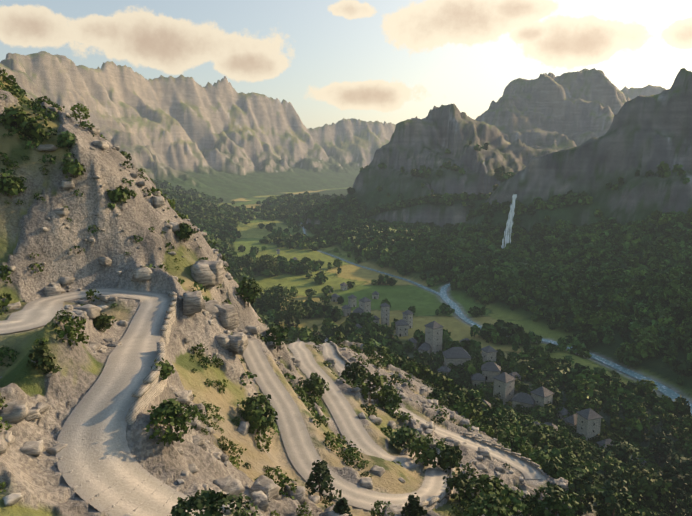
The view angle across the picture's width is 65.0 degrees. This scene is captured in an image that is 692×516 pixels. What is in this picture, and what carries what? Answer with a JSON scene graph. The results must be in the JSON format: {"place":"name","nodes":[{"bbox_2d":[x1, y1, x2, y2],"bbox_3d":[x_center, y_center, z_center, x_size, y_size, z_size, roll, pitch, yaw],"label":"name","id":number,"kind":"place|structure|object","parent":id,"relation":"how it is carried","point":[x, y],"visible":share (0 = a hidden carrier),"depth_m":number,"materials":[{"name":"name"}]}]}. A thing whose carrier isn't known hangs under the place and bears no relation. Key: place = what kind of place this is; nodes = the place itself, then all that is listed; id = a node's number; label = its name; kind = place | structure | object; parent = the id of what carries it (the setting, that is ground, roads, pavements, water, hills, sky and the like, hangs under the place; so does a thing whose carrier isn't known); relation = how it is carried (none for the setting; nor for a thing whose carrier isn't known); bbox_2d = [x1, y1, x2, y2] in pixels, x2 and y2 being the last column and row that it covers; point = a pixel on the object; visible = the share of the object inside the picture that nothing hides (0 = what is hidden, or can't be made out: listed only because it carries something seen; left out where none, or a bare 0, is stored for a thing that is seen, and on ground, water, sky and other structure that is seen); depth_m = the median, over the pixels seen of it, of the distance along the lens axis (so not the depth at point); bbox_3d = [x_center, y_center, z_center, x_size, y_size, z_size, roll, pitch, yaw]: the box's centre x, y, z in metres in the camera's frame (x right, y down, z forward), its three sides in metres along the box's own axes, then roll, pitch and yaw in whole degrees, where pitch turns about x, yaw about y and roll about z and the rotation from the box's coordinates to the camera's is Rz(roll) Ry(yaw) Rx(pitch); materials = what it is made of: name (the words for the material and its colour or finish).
{"place":"outdoors","nodes":[
{"label":"outdoors","id":0,"kind":"place"},
{"bbox_2d":[0,288,225,515],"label":"road","id":1,"kind":"structure","parent":0,"point":[104,403],"depth_m":37.19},
{"bbox_2d":[0,51,691,515],"bbox_3d":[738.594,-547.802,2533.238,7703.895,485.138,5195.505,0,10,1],"label":"terrain","id":2,"kind":"structure","parent":0,"point":[590,133],"depth_m":420.19,"materials":[{"name":"grey stone"}]},
{"bbox_2d":[0,100,582,515],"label":"rocks","id":3,"kind":"object","parent":2,"relation":"on","point":[264,490],"visible":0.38,"depth_m":72.57,"materials":[{"name":"grey stone"}]},
{"bbox_2d":[125,291,544,510],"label":"retaining walls","id":4,"kind":"structure","parent":2,"relation":"on","point":[149,391],"depth_m":59.41,"materials":[{"name":"stone"}]},
{"bbox_2d":[0,69,691,515],"bbox_3d":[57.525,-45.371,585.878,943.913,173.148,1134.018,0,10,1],"label":"trees","id":5,"kind":"object","parent":2,"relation":"on","point":[602,269],"visible":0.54,"depth_m":269.16,"materials":[{"name":"green plant"}]},
{"bbox_2d":[301,223,439,294],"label":"river","id":6,"kind":"structure","parent":2,"relation":"on","point":[431,290],"depth_m":483.50,"materials":[{"name":"liquid"}]},
{"bbox_2d":[243,338,544,511],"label":"road","id":7,"kind":"structure","parent":2,"relation":"on","point":[302,454],"depth_m":78.87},
{"bbox_2d":[276,249,646,468],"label":"village houses","id":8,"kind":"structure","parent":2,"relation":"on","point":[587,422],"depth_m":255.51,"materials":[{"name":"stone"}]},
{"bbox_2d":[501,194,516,248],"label":"waterfall water","id":9,"kind":"structure","parent":2,"relation":"on","point":[509,223],"depth_m":503.52,"materials":[{"name":"white liquid"}]},
{"bbox_2d":[440,283,691,413],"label":"river","id":10,"kind":"structure","parent":2,"relation":"on","point":[670,393],"depth_m":278.09,"materials":[{"name":"liquid"}]},
{"bbox_2d":[0,0,691,128],"label":"sky","id":11,"kind":"structure","parent":0,"point":[393,61],"materials":[{"name":"blue"}]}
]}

